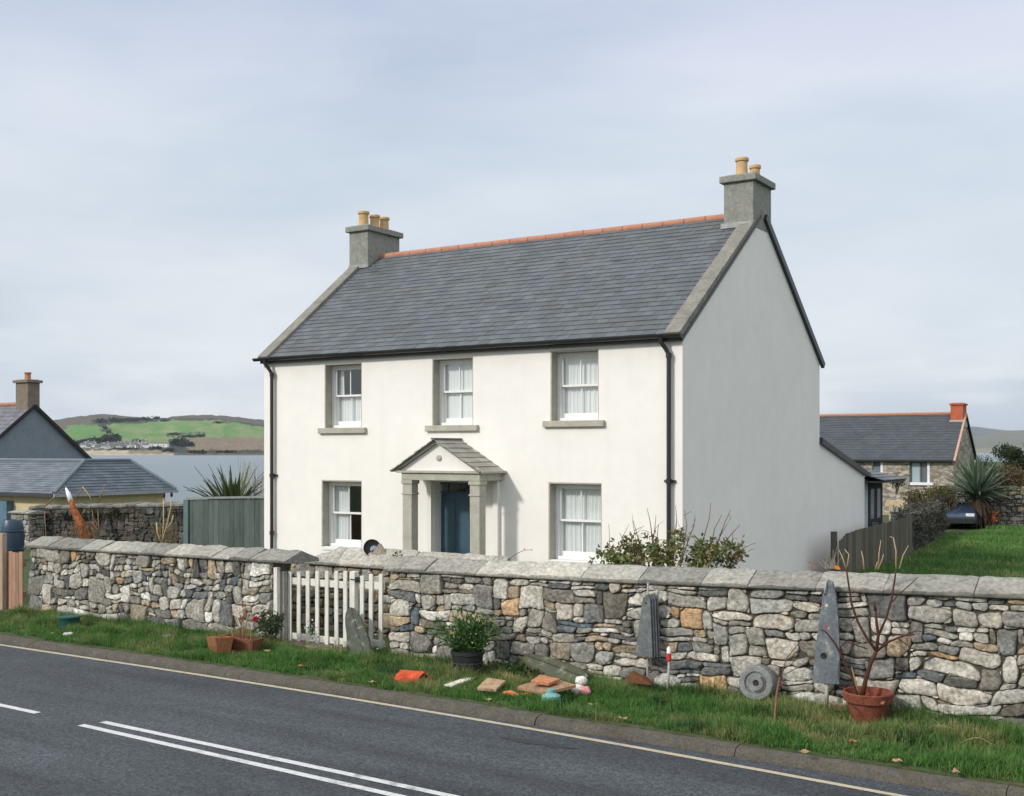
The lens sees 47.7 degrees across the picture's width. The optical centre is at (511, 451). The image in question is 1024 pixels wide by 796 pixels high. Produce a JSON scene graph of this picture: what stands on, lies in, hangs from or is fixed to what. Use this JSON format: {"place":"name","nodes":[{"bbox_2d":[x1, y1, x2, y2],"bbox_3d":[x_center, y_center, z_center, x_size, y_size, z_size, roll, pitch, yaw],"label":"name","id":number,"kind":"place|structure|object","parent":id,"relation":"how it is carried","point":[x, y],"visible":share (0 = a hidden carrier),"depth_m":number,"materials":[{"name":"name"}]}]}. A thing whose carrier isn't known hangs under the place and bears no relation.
{"place":"outdoors","nodes":[
{"label":"outdoors","id":0,"kind":"place"},
{"bbox_2d":[53,414,263,454],"bbox_3d":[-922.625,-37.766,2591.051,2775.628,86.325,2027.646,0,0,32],"label":"hill","id":1,"kind":"structure","parent":0,"point":[242,436],"depth_m":1936.21,"materials":[{"name":"green plant"}]},
{"bbox_2d":[74,416,237,453],"bbox_3d":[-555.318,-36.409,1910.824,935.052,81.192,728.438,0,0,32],"label":"distant woods","id":2,"kind":"object","parent":1,"relation":"on","point":[116,437],"visible":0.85,"depth_m":1604.94,"materials":[{"name":"plant"}]},
{"bbox_2d":[149,443,168,446],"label":"long building","id":3,"kind":"structure","parent":1,"relation":"on","point":[160,444],"depth_m":1511.27,"materials":[{"name":"paint"}]},
{"bbox_2d":[0,643,971,795],"bbox_3d":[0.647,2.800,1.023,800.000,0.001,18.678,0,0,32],"label":"road","id":4,"kind":"structure","parent":0,"point":[51,748],"depth_m":10.80,"materials":[{"name":"grey asphalt"}]},
{"bbox_2d":[0,704,38,713],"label":"line","id":5,"kind":"object","parent":4,"relation":"on","point":[18,708],"visible":1,"depth_m":12.58,"materials":[{"name":"paint"}]},
{"bbox_2d":[78,724,405,795],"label":"line","id":6,"kind":"object","parent":4,"relation":"on","point":[387,793],"visible":1,"depth_m":10.40,"materials":[{"name":"paint"}]},
{"bbox_2d":[99,721,457,795],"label":"line","id":7,"kind":"object","parent":4,"relation":"on","point":[291,761],"visible":1,"depth_m":10.46,"materials":[{"name":"paint"}]},
{"bbox_2d":[0,644,905,795],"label":"edge line","id":8,"kind":"object","parent":4,"relation":"on","point":[742,766],"visible":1,"depth_m":11.67,"materials":[{"name":"paint"}]},
{"bbox_2d":[13,638,1009,795],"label":"grit","id":9,"kind":"object","parent":4,"relation":"on","point":[455,713],"visible":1,"depth_m":12.63,"materials":[{"name":"stone"}]},
{"bbox_2d":[499,736,577,748],"bbox_3d":[0.226,2.796,11.109,0.898,0.001,0.154,0,0,32],"label":"tar patch","id":10,"kind":"object","parent":4,"relation":"on","point":[526,741],"visible":1,"depth_m":11.12,"materials":[{"name":"grey asphalt"}]},
{"bbox_2d":[0,462,1023,787],"bbox_3d":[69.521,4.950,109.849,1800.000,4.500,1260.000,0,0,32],"label":"ground","id":11,"kind":"structure","parent":0,"point":[646,726],"depth_m":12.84,"materials":[{"name":"green plant"}]},
{"bbox_2d":[0,519,24,552],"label":"barrel","id":12,"kind":"object","parent":11,"relation":"on","point":[13,529],"visible":0.78,"depth_m":28.29,"materials":[{"name":"plastic"}]},
{"bbox_2d":[0,533,25,609],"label":"plank fence","id":13,"kind":"object","parent":11,"relation":"on","point":[12,564],"visible":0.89,"depth_m":19.64,"materials":[{"name":"brown wood"}]},
{"bbox_2d":[7,510,46,547],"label":"stone pier","id":14,"kind":"structure","parent":11,"relation":"on","point":[33,523],"depth_m":32.31,"materials":[{"name":"grey stone"}]},
{"bbox_2d":[0,372,91,458],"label":"neighbour house","id":15,"kind":"structure","parent":11,"relation":"on","point":[30,427],"depth_m":55.04,"materials":[{"name":"paint"}]},
{"bbox_2d":[57,612,80,628],"bbox_3d":[-6.689,2.562,17.490,0.344,0.275,0.344,0,0,32],"label":"bucket","id":16,"kind":"object","parent":11,"relation":"on","point":[66,620],"visible":0.75,"depth_m":17.38,"materials":[{"name":"plastic"}]},
{"bbox_2d":[44,484,104,538],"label":"driftwood sticks","id":17,"kind":"object","parent":11,"relation":"on","point":[74,499],"visible":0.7,"depth_m":30.84,"materials":[{"name":"beige wood"}]},
{"bbox_2d":[65,487,89,538],"bbox_3d":[-11.434,2.013,30.431,0.971,2.117,0.260,0,0,32],"label":"rusty flue","id":18,"kind":"object","parent":11,"relation":"on","point":[76,515],"visible":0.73,"depth_m":30.37,"materials":[{"name":"metal"}]},
{"bbox_2d":[65,518,99,538],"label":"dead creeper","id":19,"kind":"object","parent":18,"relation":"attached to","point":[83,528],"visible":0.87,"depth_m":30.04,"materials":[{"name":"brown plant"}]},
{"bbox_2d":[0,458,177,532],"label":"outbuilding","id":20,"kind":"structure","parent":11,"relation":"on","point":[25,483],"depth_m":37.00,"materials":[{"name":"stone"}]},
{"bbox_2d":[29,501,182,543],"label":"old wall","id":21,"kind":"structure","parent":11,"relation":"on","point":[137,521],"depth_m":30.94,"materials":[{"name":"stone"}]},
{"bbox_2d":[49,506,182,521],"bbox_3d":[-11.032,1.719,31.302,6.259,0.479,0.386,0,0,32],"label":"ivy","id":22,"kind":"object","parent":21,"relation":"on","point":[95,515],"visible":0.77,"depth_m":31.40,"materials":[{"name":"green plant"}]},
{"bbox_2d":[156,492,173,542],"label":"flower stalk","id":23,"kind":"object","parent":11,"relation":"on","point":[171,495],"visible":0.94,"depth_m":27.16,"materials":[{"name":"beige plant"}]},
{"bbox_2d":[152,522,179,543],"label":"dead bracken","id":24,"kind":"object","parent":11,"relation":"on","point":[171,539],"visible":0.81,"depth_m":27.23,"materials":[{"name":"brown plant"}]},
{"bbox_2d":[24,536,318,638],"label":"stone wall","id":25,"kind":"structure","parent":11,"relation":"on","point":[197,586],"depth_m":17.56,"materials":[{"name":"grey stone"}]},
{"bbox_2d":[206,636,233,653],"bbox_3d":[-3.873,2.567,15.351,0.247,0.269,0.479,0,0,-29],"label":"terracotta planter","id":26,"kind":"object","parent":11,"relation":"on","point":[219,643],"visible":0.88,"depth_m":15.18,"materials":[{"name":"ceramic"}]},
{"bbox_2d":[183,496,263,547],"bbox_3d":[-6.108,1.843,27.540,4.820,1.715,0.110,0,0,32],"label":"board fence","id":27,"kind":"object","parent":11,"relation":"on","point":[230,521],"visible":0.32,"depth_m":28.09,"materials":[{"name":"green wood"}]},
{"bbox_2d":[183,463,263,498],"bbox_3d":[-7.524,1.102,31.372,2.898,1.633,2.892,0,0,32],"label":"flax plant","id":28,"kind":"object","parent":11,"relation":"on","point":[230,488],"visible":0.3,"depth_m":31.20,"materials":[{"name":"green plant"}]},
{"bbox_2d":[220,633,263,652],"bbox_3d":[-3.616,2.577,15.486,0.559,0.226,0.247,0,0,27],"label":"terracotta planter","id":29,"kind":"object","parent":11,"relation":"on","point":[247,643],"visible":0.67,"depth_m":15.38,"materials":[{"name":"ceramic"}]},
{"bbox_2d":[229,603,253,639],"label":"dried plant","id":30,"kind":"object","parent":29,"relation":"on","point":[241,621],"visible":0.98,"depth_m":15.50,"materials":[{"name":"brown plant"}]},
{"bbox_2d":[238,460,263,498],"bbox_3d":[-7.207,0.910,32.017,1.074,1.761,0.020,0,0,32],"label":"bare shrub","id":31,"kind":"object","parent":11,"relation":"on","point":[255,492],"visible":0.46,"depth_m":31.97,"materials":[{"name":"grey plant"}]},
{"bbox_2d":[252,608,285,642],"bbox_3d":[-3.312,2.426,15.783,0.440,0.555,0.633,0,0,-17],"label":"rose bush","id":32,"kind":"object","parent":11,"relation":"on","point":[272,625],"visible":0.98,"depth_m":15.74,"materials":[{"name":"green plant"}]},
{"bbox_2d":[277,639,348,652],"bbox_3d":[-2.603,2.708,15.943,1.354,0.085,0.440,0,0,32],"label":"doorstep","id":33,"kind":"object","parent":11,"relation":"on","point":[312,644],"visible":0.14,"depth_m":15.90,"materials":[{"name":"stone"}]},
{"bbox_2d":[274,567,359,646],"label":"picket gate","id":34,"kind":"structure","parent":11,"relation":"on","point":[282,580],"depth_m":16.07,"materials":[{"name":"white wood"}]},
{"bbox_2d":[304,619,377,650],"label":"white flowers","id":35,"kind":"object","parent":11,"relation":"on","point":[309,628],"visible":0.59,"depth_m":15.62,"materials":[{"name":"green plant"}]},
{"bbox_2d":[345,607,372,656],"bbox_3d":[-2.022,2.428,15.143,0.258,0.671,0.920,0,0,-22],"label":"oblong slab","id":36,"kind":"object","parent":11,"relation":"on","point":[358,638],"depth_m":15.12,"materials":[{"name":"stone"}]},
{"bbox_2d":[359,574,384,651],"bbox_3d":[-1.886,2.159,15.567,0.429,1.042,0.050,0,0,32],"label":"picket fence","id":37,"kind":"object","parent":11,"relation":"on","point":[370,585],"visible":0.71,"depth_m":15.53,"materials":[{"name":"white wood"}]},
{"bbox_2d":[291,547,511,636],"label":"gravel yard","id":38,"kind":"structure","parent":11,"relation":"on","point":[340,560],"depth_m":17.27,"materials":[{"name":"stone"}]},
{"bbox_2d":[363,539,379,555],"bbox_3d":[-2.076,1.472,17.251,0.256,0.337,0.163,0,0,3],"label":"round mirror","id":39,"kind":"object","parent":38,"relation":"on","point":[370,545],"visible":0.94,"depth_m":17.24,"materials":[{"name":"mirror"}]},
{"bbox_2d":[372,544,385,554],"bbox_3d":[-1.970,1.477,17.140,0.366,0.218,0.060,0,0,32],"label":"broken pot shard","id":40,"kind":"object","parent":38,"relation":"on","point":[379,549],"visible":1,"depth_m":17.11,"materials":[{"name":"ceramic"}]},
{"bbox_2d":[395,670,428,682],"bbox_3d":[-1.168,2.615,13.469,0.338,0.130,0.230,0,0,20],"label":"roof tile","id":41,"kind":"object","parent":11,"relation":"on","point":[402,675],"visible":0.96,"depth_m":13.40,"materials":[{"name":"ceramic"}]},
{"bbox_2d":[444,677,472,686],"bbox_3d":[-0.604,2.645,13.269,0.110,0.032,0.466,0,0,31],"label":"wood offcut","id":42,"kind":"object","parent":11,"relation":"on","point":[459,681],"visible":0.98,"depth_m":13.23,"materials":[{"name":"wood"}]},
{"bbox_2d":[450,649,484,676],"bbox_3d":[-0.531,2.538,13.840,0.410,0.325,0.410,0,0,32],"label":"black plant pot","id":43,"kind":"object","parent":11,"relation":"on","point":[473,659],"visible":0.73,"depth_m":13.68,"materials":[{"name":"plastic"}]},
{"bbox_2d":[425,606,503,652],"bbox_3d":[-0.550,2.133,13.901,0.951,0.621,0.914,0,0,32],"label":"potted plant","id":44,"kind":"object","parent":43,"relation":"in","point":[469,637],"visible":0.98,"depth_m":13.77,"materials":[{"name":"green plant"}]},
{"bbox_2d":[477,678,505,691],"bbox_3d":[-0.231,2.603,12.906,0.225,0.074,0.400,0,0,15],"label":"tan slab","id":45,"kind":"object","parent":11,"relation":"on","point":[492,684],"depth_m":12.88,"materials":[{"name":"stone"}]},
{"bbox_2d":[502,690,518,696],"bbox_3d":[-0.003,2.654,12.652,0.222,0.080,0.082,0,0,32],"label":"broken tile","id":46,"kind":"object","parent":11,"relation":"on","point":[512,692],"visible":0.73,"depth_m":12.64,"materials":[{"name":"ceramic"}]},
{"bbox_2d":[0,634,1023,795],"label":"kerb","id":47,"kind":"structure","parent":11,"relation":"on","point":[959,785],"depth_m":11.61,"materials":[{"name":"concrete"}]},
{"bbox_2d":[484,657,542,679],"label":"weeds","id":48,"kind":"object","parent":11,"relation":"on","point":[501,665],"visible":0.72,"depth_m":13.78,"materials":[{"name":"green plant"}]},
{"bbox_2d":[542,688,560,702],"bbox_3d":[0.417,2.618,12.335,0.220,0.165,0.220,0,0,32],"label":"pottery jar","id":49,"kind":"object","parent":11,"relation":"on","point":[550,693],"visible":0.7,"depth_m":12.29,"materials":[{"name":"ceramic"}]},
{"bbox_2d":[522,654,590,682],"bbox_3d":[0.501,2.571,13.497,0.957,0.329,0.211,0,0,41],"label":"oblong slab","id":50,"kind":"object","parent":11,"relation":"on","point":[550,667],"depth_m":13.46,"materials":[{"name":"stone"}]},
{"bbox_2d":[252,156,870,572],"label":"house","id":51,"kind":"structure","parent":11,"relation":"on","point":[574,396],"depth_m":22.11,"materials":[{"name":"paint"}]},
{"bbox_2d":[322,480,361,549],"bbox_3d":[-3.339,1.290,23.382,1.048,1.419,0.364,0,0,32],"label":"window","id":52,"kind":"structure","parent":51,"relation":"in","point":[336,514],"depth_m":23.61,"materials":[{"name":"white paint"}]},
{"bbox_2d":[318,362,366,433],"bbox_3d":[-3.318,-1.065,23.339,1.230,1.409,0.414,0,0,32],"label":"window","id":53,"kind":"structure","parent":51,"relation":"in","point":[343,413],"depth_m":23.53,"materials":[{"name":"white paint"}]},
{"bbox_2d":[425,356,478,430],"bbox_3d":[-1.056,-1.075,21.893,1.200,1.389,0.390,0,0,32],"label":"window","id":54,"kind":"structure","parent":51,"relation":"in","point":[452,377],"depth_m":22.05,"materials":[{"name":"white paint"}]},
{"bbox_2d":[441,493,469,553],"bbox_3d":[-1.034,1.740,22.009,0.762,1.880,0.070,0,0,32],"label":"door","id":55,"kind":"structure","parent":51,"relation":"in","point":[455,507],"depth_m":22.02,"materials":[{"name":"blue paint"}]},
{"bbox_2d":[542,348,604,426],"bbox_3d":[1.169,-1.109,20.500,1.230,1.359,0.415,0,0,32],"label":"window","id":56,"kind":"structure","parent":51,"relation":"in","point":[574,374],"depth_m":20.64,"materials":[{"name":"white paint"}]},
{"bbox_2d":[548,482,601,563],"bbox_3d":[1.191,1.276,20.516,1.068,1.449,0.365,0,0,32],"label":"window","id":57,"kind":"structure","parent":51,"relation":"in","point":[574,509],"depth_m":20.67,"materials":[{"name":"white paint"}]},
{"bbox_2d":[571,684,581,695],"bbox_3d":[0.712,2.616,12.691,0.143,0.129,0.126,0,0,32],"label":"painted pebble","id":58,"kind":"object","parent":11,"relation":"on","point":[577,689],"visible":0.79,"depth_m":12.64,"materials":[{"name":"stone"}]},
{"bbox_2d":[575,676,587,685],"bbox_3d":[0.767,2.547,12.828,0.143,0.122,0.123,0,0,32],"label":"painted pebble","id":59,"kind":"object","parent":11,"relation":"on","point":[582,678],"visible":0.81,"depth_m":12.79,"materials":[{"name":"stone"}]},
{"bbox_2d":[580,686,590,695],"bbox_3d":[0.799,2.624,12.642,0.143,0.121,0.125,0,0,32],"label":"painted pebble","id":60,"kind":"object","parent":11,"relation":"on","point":[584,690],"visible":0.78,"depth_m":12.60,"materials":[{"name":"stone"}]},
{"bbox_2d":[624,671,651,684],"bbox_3d":[1.403,2.537,12.921,0.050,0.142,0.424,0,0,-42],"label":"rusty plate","id":61,"kind":"object","parent":11,"relation":"on","point":[634,677],"visible":0.91,"depth_m":12.91,"materials":[{"name":"metal"}]},
{"bbox_2d":[635,583,660,685],"bbox_3d":[1.529,2.089,12.997,0.273,1.223,0.120,0,0,32],"label":"slate totem","id":62,"kind":"object","parent":11,"relation":"on","point":[648,642],"visible":0.99,"depth_m":12.96,"materials":[{"name":"grey stone"}]},
{"bbox_2d":[653,673,680,690],"bbox_3d":[1.738,2.615,13.028,0.356,0.245,0.262,0,0,32],"label":"rounded stone","id":63,"kind":"object","parent":11,"relation":"on","point":[661,678],"visible":0.42,"depth_m":12.94,"materials":[{"name":"white stone"}]},
{"bbox_2d":[666,646,671,688],"bbox_3d":[1.723,2.376,12.709,0.060,0.466,0.058,0,0,32],"label":"marker stake","id":64,"kind":"object","parent":11,"relation":"on","point":[668,656],"visible":1,"depth_m":12.70,"materials":[{"name":"red"}]},
{"bbox_2d":[588,505,754,568],"bbox_3d":[1.920,1.185,14.002,2.026,1.145,1.141,0,0,32],"label":"shrub","id":65,"kind":"object","parent":11,"relation":"on","point":[655,550],"visible":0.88,"depth_m":13.93,"materials":[{"name":"green plant"}]},
{"bbox_2d":[383,556,1023,727],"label":"stone wall","id":66,"kind":"structure","parent":11,"relation":"on","point":[720,625],"depth_m":12.60,"materials":[{"name":"grey stone"}]},
{"bbox_2d":[779,634,815,683],"bbox_3d":[2.961,2.144,11.996,0.372,0.536,0.162,0,0,15],"label":"briar twig","id":67,"kind":"object","parent":66,"relation":"attached to","point":[782,674],"visible":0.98,"depth_m":12.02,"materials":[{"name":"brown plant"}]},
{"bbox_2d":[807,546,843,569],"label":"dead sprig","id":68,"kind":"object","parent":66,"relation":"on","point":[831,563],"visible":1,"depth_m":12.37,"materials":[{"name":"brown plant"}]},
{"bbox_2d":[739,664,776,700],"bbox_3d":[2.605,2.447,12.255,0.370,0.388,0.260,0,0,25],"label":"grindstone","id":69,"kind":"object","parent":11,"relation":"on","point":[758,680],"visible":0.98,"depth_m":12.16,"materials":[{"name":"stone"}]},
{"bbox_2d":[773,677,785,720],"bbox_3d":[2.617,2.492,11.472,0.096,0.437,0.431,0,0,27],"label":"thin stick","id":70,"kind":"object","parent":11,"relation":"on","point":[776,698],"visible":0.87,"depth_m":11.61,"materials":[{"name":"brown wood"}]},
{"bbox_2d":[812,580,839,703],"bbox_3d":[3.227,1.953,11.871,0.285,1.273,0.081,0,0,32],"label":"slate totem","id":71,"kind":"object","parent":11,"relation":"on","point":[826,663],"visible":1,"depth_m":11.85,"materials":[{"name":"grey stone"}]},
{"bbox_2d":[842,686,894,726],"bbox_3d":[3.535,2.550,11.492,0.498,0.340,0.500,0,0,32],"label":"terracotta pot","id":72,"kind":"object","parent":11,"relation":"on","point":[873,703],"visible":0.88,"depth_m":11.34,"materials":[{"name":"ceramic"}]},
{"bbox_2d":[821,537,925,695],"bbox_3d":[3.584,1.650,11.462,1.000,1.614,0.216,0,0,32],"label":"bare shrub","id":73,"kind":"object","parent":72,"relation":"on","point":[876,648],"visible":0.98,"depth_m":11.48,"materials":[{"name":"brown plant"}]},
{"bbox_2d":[831,515,911,572],"bbox_3d":[8.722,2.200,27.677,0.196,1.000,7.406,0,0,31],"label":"close board fence","id":74,"kind":"object","parent":11,"relation":"on","point":[865,541],"visible":0.82,"depth_m":27.00,"materials":[{"name":"grey wood"}]},
{"bbox_2d":[864,468,906,527],"bbox_3d":[9.112,1.559,29.677,1.458,2.282,2.300,0,0,32],"label":"back porch","id":75,"kind":"object","parent":11,"relation":"on","point":[874,496],"visible":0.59,"depth_m":29.24,"materials":[{"name":"paint"}]},
{"bbox_2d":[871,488,879,518],"bbox_3d":[9.241,1.325,29.418,0.007,0.750,0.900,0,0,32],"label":"window","id":76,"kind":"structure","parent":75,"relation":"in","point":[878,489],"depth_m":29.40,"materials":[{"name":"grey glass"}]},
{"bbox_2d":[890,510,898,520],"bbox_3d":[12.247,2.260,36.392,0.569,0.780,0.680,0,0,32],"label":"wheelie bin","id":77,"kind":"object","parent":11,"relation":"on","point":[891,513],"visible":0.22,"depth_m":36.22,"materials":[{"name":"plastic"}]},
{"bbox_2d":[886,500,907,520],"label":"plank bench","id":78,"kind":"object","parent":11,"relation":"on","point":[891,503],"visible":0.41,"depth_m":45.07,"materials":[{"name":"beige wood"}]},
{"bbox_2d":[892,758,902,761],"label":"fallen leaf","id":79,"kind":"object","parent":11,"relation":"on","point":[897,760],"visible":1,"depth_m":9.89,"materials":[{"name":"beige plant"}]},
{"bbox_2d":[890,476,905,494],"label":"shrub","id":80,"kind":"object","parent":11,"relation":"on","point":[897,484],"visible":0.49,"depth_m":55.92,"materials":[{"name":"green plant"}]},
{"bbox_2d":[820,403,976,494],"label":"stone cottage","id":81,"kind":"structure","parent":11,"relation":"on","point":[928,446],"depth_m":60.18,"materials":[{"name":"stone"}]},
{"bbox_2d":[873,462,882,472],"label":"window","id":82,"kind":"structure","parent":81,"relation":"in","point":[877,466],"depth_m":60.14,"materials":[{"name":"glass"}]},
{"bbox_2d":[910,462,933,486],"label":"window","id":83,"kind":"structure","parent":81,"relation":"in","point":[919,471],"depth_m":58.96,"materials":[{"name":"paint"}]},
{"bbox_2d":[883,494,925,514],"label":"yard wall","id":84,"kind":"structure","parent":11,"relation":"on","point":[889,497],"depth_m":49.05,"materials":[{"name":"beige stone"}]},
{"bbox_2d":[900,486,930,506],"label":"shrub","id":85,"kind":"object","parent":11,"relation":"on","point":[917,495],"visible":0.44,"depth_m":42.95,"materials":[{"name":"green plant"}]},
{"bbox_2d":[890,493,951,549],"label":"ivy wall","id":86,"kind":"structure","parent":11,"relation":"on","point":[928,520],"depth_m":33.70,"materials":[{"name":"green plant"}]},
{"bbox_2d":[853,522,1023,577],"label":"lawn grass","id":87,"kind":"structure","parent":11,"relation":"on","point":[985,540],"depth_m":29.29,"materials":[{"name":"green plant"}]},
{"bbox_2d":[921,481,964,504],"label":"shrub","id":88,"kind":"object","parent":11,"relation":"on","point":[928,494],"visible":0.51,"depth_m":41.29,"materials":[{"name":"green plant"}]},
{"bbox_2d":[937,494,960,510],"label":"shrub","id":89,"kind":"object","parent":11,"relation":"on","point":[950,501],"visible":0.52,"depth_m":40.23,"materials":[{"name":"brown plant"}]},
{"bbox_2d":[922,498,977,528],"bbox_3d":[15.675,2.226,41.728,1.800,1.053,4.014,0,0,17],"label":"parked car","id":90,"kind":"object","parent":11,"relation":"on","point":[964,512],"visible":0.48,"depth_m":39.90,"materials":[{"name":"paint"}]},
{"bbox_2d":[931,725,990,743],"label":"dry stems","id":91,"kind":"object","parent":11,"relation":"on","point":[965,740],"visible":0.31,"depth_m":10.48,"materials":[{"name":"beige plant"}]},
{"bbox_2d":[932,452,1023,528],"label":"cabbage palm","id":92,"kind":"object","parent":11,"relation":"on","point":[977,481],"visible":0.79,"depth_m":40.66,"materials":[{"name":"green plant"}]},
{"bbox_2d":[937,485,1023,525],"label":"dry stone wall","id":93,"kind":"structure","parent":11,"relation":"on","point":[1010,511],"depth_m":41.43,"materials":[{"name":"grey stone"}]},
{"bbox_2d":[978,455,992,470],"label":"conifer","id":94,"kind":"object","parent":11,"relation":"on","point":[985,461],"visible":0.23,"depth_m":74.97,"materials":[{"name":"green plant"}]},
{"bbox_2d":[989,511,997,523],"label":"red plant","id":95,"kind":"object","parent":11,"relation":"on","point":[992,518],"visible":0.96,"depth_m":40.48,"materials":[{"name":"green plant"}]},
{"bbox_2d":[981,456,1019,485],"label":"hedge shrub","id":96,"kind":"object","parent":11,"relation":"on","point":[994,471],"visible":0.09,"depth_m":61.69,"materials":[{"name":"green plant"}]},
{"bbox_2d":[989,442,1023,475],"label":"evergreen tree","id":97,"kind":"object","parent":11,"relation":"on","point":[1007,452],"visible":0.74,"depth_m":65.91,"materials":[{"name":"green plant"}]},
{"bbox_2d":[991,457,1023,486],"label":"hedge shrub","id":98,"kind":"object","parent":11,"relation":"on","point":[1014,474],"visible":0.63,"depth_m":60.31,"materials":[{"name":"brown plant"}]},
{"bbox_2d":[0,0,1023,430],"label":"sky","id":99,"kind":"structure","parent":0,"point":[181,181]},
{"bbox_2d":[89,453,1023,501],"bbox_3d":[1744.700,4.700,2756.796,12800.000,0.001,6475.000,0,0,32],"label":"sea","id":100,"kind":"structure","parent":0,"point":[179,472],"depth_m":316.87,"materials":[{"name":"grey liquid"}]},
{"bbox_2d":[970,427,1007,437],"bbox_3d":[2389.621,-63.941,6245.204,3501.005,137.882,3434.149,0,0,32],"label":"hill","id":101,"kind":"structure","parent":0,"point":[978,431],"depth_m":6059.92,"materials":[{"name":"grey"}]},
{"bbox_2d":[973,430,1023,452],"bbox_3d":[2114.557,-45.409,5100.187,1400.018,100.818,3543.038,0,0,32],"label":"hill","id":102,"kind":"structure","parent":0,"point":[987,443],"depth_m":4414.32,"materials":[{"name":"grey"}]},
{"bbox_3d":[0.292,2.635,12.745,0.484,0.070,0.576,0,0,32],"label":"broken tile","id":103,"kind":"object","parent":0,"visible":0},
{"bbox_2d":[517,680,575,694],"bbox_3d":[0.374,2.553,12.581,0.344,0.114,0.564,0,0,-41],"label":"broken tile","id":104,"kind":"object","parent":103,"relation":"on","point":[560,686],"visible":0.76,"depth_m":12.52,"materials":[{"name":"ceramic"}]},
{"bbox_2d":[531,675,559,685],"bbox_3d":[0.365,2.490,12.574,0.270,0.078,0.178,0,0,32],"label":"broken tile","id":105,"kind":"object","parent":104,"relation":"on","point":[543,680],"visible":1,"depth_m":12.56,"materials":[{"name":"ceramic"}]}
]}

